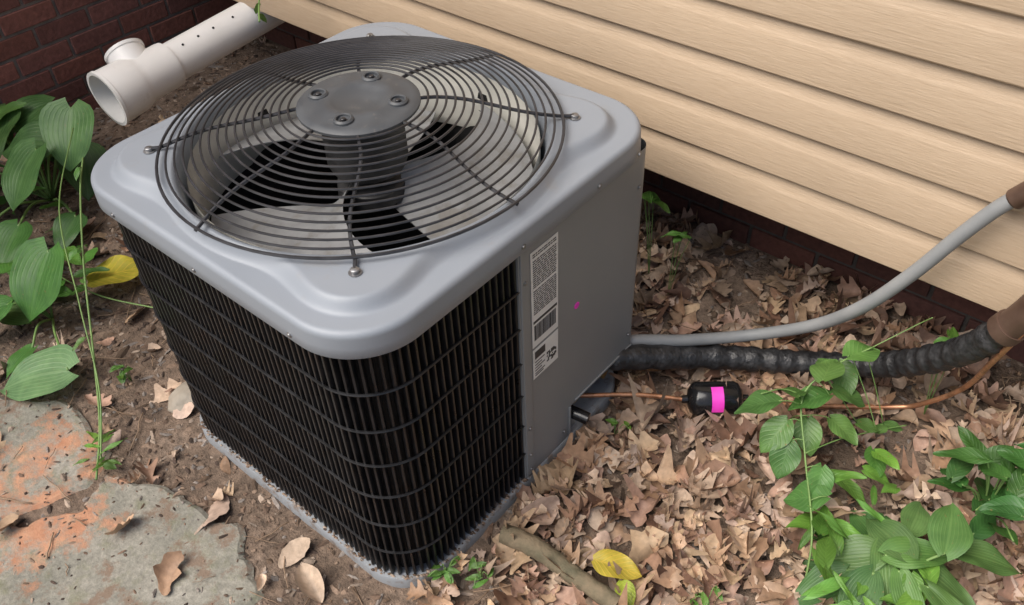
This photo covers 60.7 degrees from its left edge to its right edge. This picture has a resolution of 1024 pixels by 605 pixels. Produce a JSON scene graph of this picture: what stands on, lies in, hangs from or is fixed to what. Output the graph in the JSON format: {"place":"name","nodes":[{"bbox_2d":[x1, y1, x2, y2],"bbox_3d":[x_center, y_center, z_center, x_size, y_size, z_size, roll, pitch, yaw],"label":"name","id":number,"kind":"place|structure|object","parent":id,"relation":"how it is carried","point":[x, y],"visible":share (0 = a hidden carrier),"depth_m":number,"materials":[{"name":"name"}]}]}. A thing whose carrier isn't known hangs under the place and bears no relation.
{"place":"outdoors","nodes":[
{"label":"outdoors","id":0,"kind":"place"},
{"bbox_2d":[0,36,1023,604],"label":"ground","id":1,"kind":"structure","parent":0,"point":[326,564],"depth_m":2.13,"materials":[{"name":"soil"}]},
{"bbox_2d":[0,236,79,400],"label":"hosta plant","id":2,"kind":"object","parent":1,"relation":"on","point":[35,276],"visible":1,"depth_m":2.29,"materials":[{"name":"green plant"}]},
{"bbox_2d":[0,94,105,262],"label":"hosta plant","id":3,"kind":"object","parent":1,"relation":"on","point":[41,125],"visible":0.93,"depth_m":2.63,"materials":[{"name":"green plant"}]},
{"bbox_2d":[0,186,109,303],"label":"ivy groundcover","id":4,"kind":"object","parent":1,"relation":"on","point":[76,259],"visible":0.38,"depth_m":2.48,"materials":[{"name":"green plant"}]},
{"bbox_2d":[0,396,111,520],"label":"flagstone","id":5,"kind":"object","parent":1,"relation":"on","point":[35,437],"visible":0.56,"depth_m":2.07,"materials":[{"name":"grey stone"}]},
{"bbox_2d":[58,128,152,479],"bbox_3d":[-1.106,-0.046,2.261,0.303,0.337,1.025,-22,46,-20],"label":"climbing vine","id":6,"kind":"object","parent":1,"relation":"on","point":[107,464],"visible":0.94,"depth_m":2.17,"materials":[{"name":"green plant"}]},
{"bbox_2d":[0,0,235,136],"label":"bricks","id":7,"kind":"object","parent":1,"relation":"on","point":[25,18],"visible":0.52,"depth_m":3.13,"materials":[{"name":"red brick"}]},
{"bbox_2d":[0,0,237,135],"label":"mortar joints","id":8,"kind":"object","parent":1,"relation":"on","point":[39,47],"depth_m":3.13,"materials":[{"name":"concrete"}]},
{"bbox_2d":[109,364,132,383],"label":"weed","id":9,"kind":"object","parent":1,"relation":"on","point":[122,376],"visible":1,"depth_m":2.21,"materials":[{"name":"green plant"}]},
{"bbox_2d":[0,473,263,604],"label":"flagstone","id":10,"kind":"object","parent":1,"relation":"on","point":[100,576],"visible":0.92,"depth_m":1.86,"materials":[{"name":"grey stone"}]},
{"bbox_2d":[168,381,195,412],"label":"leaf","id":11,"kind":"object","parent":1,"relation":"on","point":[179,396],"visible":0.43,"depth_m":2.17,"materials":[{"name":"beige plant"}]},
{"bbox_2d":[91,22,645,587],"bbox_3d":[-0.252,-0.066,1.886,0.830,0.855,0.832,29,51,29],"label":"air conditioner condenser","id":12,"kind":"object","parent":1,"relation":"on","point":[387,272],"visible":1,"depth_m":1.64,"materials":[{"name":"paint"}]},
{"bbox_2d":[579,335,1023,409],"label":"copper liquid line","id":13,"kind":"object","parent":12,"relation":"attached to","point":[988,365],"visible":0.69,"depth_m":2.02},
{"bbox_2d":[987,294,1023,346],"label":"line set sleeve","id":14,"kind":"object","parent":13,"relation":"attached to","point":[1005,327],"visible":0.99,"depth_m":1.64,"materials":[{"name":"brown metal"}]},
{"bbox_2d":[630,181,1023,345],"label":"electrical conduit","id":15,"kind":"object","parent":12,"relation":"attached to","point":[1011,198],"visible":0.87,"depth_m":1.83,"materials":[{"name":"grey plastic"}]},
{"bbox_2d":[427,556,460,583],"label":"weed","id":16,"kind":"object","parent":1,"relation":"on","point":[445,572],"visible":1,"depth_m":1.77,"materials":[{"name":"green plant"}]},
{"bbox_2d":[464,556,493,588],"bbox_3d":[-0.071,0.562,1.784,0.054,0.056,0.065,18,47,21],"label":"weed","id":17,"kind":"object","parent":1,"relation":"on","point":[478,576],"visible":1,"depth_m":1.78,"materials":[{"name":"green plant"}]},
{"bbox_2d":[0,36,1023,604],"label":"leaf litter","id":18,"kind":"object","parent":1,"relation":"on","point":[748,532],"visible":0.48,"depth_m":1.95,"materials":[{"name":"brown plant"}]},
{"bbox_2d":[86,255,138,287],"bbox_3d":[-1.128,-0.089,2.495,0.130,0.034,0.165,29,51,29],"label":"yellow leaf","id":19,"kind":"object","parent":18,"relation":"on","point":[122,268],"visible":0.73,"depth_m":2.49,"materials":[{"name":"yellow plant"}]},
{"bbox_2d":[499,523,619,604],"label":"mossy stick","id":20,"kind":"object","parent":18,"relation":"on","point":[535,547],"visible":0.98,"depth_m":1.77,"materials":[{"name":"brown wood"}]},
{"bbox_2d":[591,549,641,579],"bbox_3d":[0.208,0.535,1.763,0.100,0.023,0.068,29,51,29],"label":"yellow leaf","id":21,"kind":"object","parent":18,"relation":"on","point":[602,558],"visible":1,"depth_m":1.76,"materials":[{"name":"yellow plant"}]},
{"bbox_2d":[615,579,635,604],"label":"yellow leaf","id":22,"kind":"object","parent":18,"relation":"on","point":[631,592],"visible":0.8,"depth_m":1.73,"materials":[{"name":"plant"}]},
{"bbox_2d":[681,381,748,415],"bbox_3d":[0.478,0.227,2.061,0.156,0.083,0.083,-1,43,2],"label":"filter drier","id":23,"kind":"object","parent":18,"relation":"on","point":[717,398],"visible":0.83,"depth_m":2.03,"materials":[{"name":"black metal"}]},
{"bbox_2d":[604,322,1004,378],"bbox_3d":[0.602,0.054,1.964,0.859,0.422,0.243,11,45,15],"label":"insulated suction line","id":24,"kind":"object","parent":18,"relation":"on","point":[978,343],"visible":0.66,"depth_m":2.08,"materials":[{"name":"black rubber"}]},
{"bbox_2d":[0,37,1023,604],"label":"mulch debris","id":25,"kind":"object","parent":1,"relation":"on","point":[262,497],"visible":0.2,"depth_m":2.11,"materials":[{"name":"brown wood"}]},
{"bbox_2d":[0,180,1023,604],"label":"twigs","id":26,"kind":"object","parent":1,"relation":"on","point":[1010,400],"visible":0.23,"depth_m":2.04,"materials":[{"name":"brown wood"}]},
{"bbox_2d":[605,418,630,433],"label":"weed","id":27,"kind":"object","parent":1,"relation":"on","point":[613,421],"visible":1,"depth_m":2.03,"materials":[{"name":"green plant"}]},
{"bbox_2d":[265,26,983,331],"bbox_3d":[1.030,-0.128,2.229,5.400,0.470,0.088,29,51,29],"label":"foundation mortar","id":28,"kind":"object","parent":1,"relation":"on","point":[928,297],"depth_m":2.40,"materials":[{"name":"concrete"}]},
{"bbox_2d":[86,2,284,125],"bbox_3d":[-0.879,-0.953,2.959,0.215,0.231,1.158,29,51,29],"label":"pvc drain pipe","id":29,"kind":"object","parent":28,"relation":"attached to","point":[133,78],"visible":0.96,"depth_m":2.72,"materials":[{"name":"white plastic"}]},
{"bbox_3d":[1.614,-1.695,1.702,5.480,2.483,2.630,29,51,29],"label":"sheathing","id":30,"kind":"object","parent":28,"relation":"on","visible":0},
{"bbox_2d":[254,0,266,22],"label":"hanging vine","id":31,"kind":"object","parent":30,"relation":"hanging from","point":[261,16],"visible":1,"depth_m":2.44,"materials":[{"name":"green plant"}]},
{"bbox_2d":[234,0,1023,311],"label":"siding","id":32,"kind":"object","parent":30,"relation":"attached to","point":[889,133],"visible":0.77,"depth_m":1.77,"materials":[{"name":"plastic"}]},
{"bbox_2d":[262,22,1023,362],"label":"foundation bricks","id":33,"kind":"object","parent":1,"relation":"on","point":[780,248],"visible":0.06,"depth_m":2.40,"materials":[{"name":"brown brick"}]},
{"bbox_2d":[642,191,669,273],"bbox_3d":[0.371,-0.167,2.355,0.051,0.296,0.105,-16,45,-14],"label":"weed","id":34,"kind":"object","parent":1,"relation":"on","point":[650,196],"visible":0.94,"depth_m":2.28,"materials":[{"name":"green plant"}]},
{"bbox_2d":[660,230,691,294],"bbox_3d":[0.428,-0.094,2.334,0.077,0.228,0.045,-8,43,-6],"label":"weed","id":35,"kind":"object","parent":1,"relation":"on","point":[679,236],"visible":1,"depth_m":2.27,"materials":[{"name":"green plant"}]},
{"bbox_2d":[690,585,722,604],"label":"weed","id":36,"kind":"object","parent":1,"relation":"on","point":[703,597],"visible":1,"depth_m":1.72,"materials":[{"name":"green plant"}]},
{"bbox_2d":[734,317,932,575],"bbox_3d":[0.634,0.254,1.841,0.292,0.362,0.505,29,51,29],"label":"vine plant","id":37,"kind":"object","parent":1,"relation":"on","point":[778,443],"visible":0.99,"depth_m":1.86,"materials":[{"name":"green plant"}]},
{"bbox_2d":[785,446,939,604],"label":"groundcover weeds","id":38,"kind":"object","parent":1,"relation":"on","point":[829,545],"visible":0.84,"depth_m":1.73,"materials":[{"name":"green plant"}]},
{"bbox_2d":[795,501,1021,604],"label":"broadleaf plant","id":39,"kind":"object","parent":1,"relation":"on","point":[883,556],"visible":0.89,"depth_m":1.68,"materials":[{"name":"green plant"}]},
{"bbox_2d":[923,327,958,414],"bbox_3d":[0.961,0.177,1.980,0.061,0.273,0.062,-29,49,-26],"label":"weed","id":40,"kind":"object","parent":1,"relation":"on","point":[952,332],"visible":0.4,"depth_m":1.91,"materials":[{"name":"green plant"}]},
{"bbox_2d":[927,425,1023,544],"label":"dark shrub","id":41,"kind":"object","parent":1,"relation":"on","point":[1006,500],"visible":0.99,"depth_m":1.75,"materials":[{"name":"green plant"}]}
]}

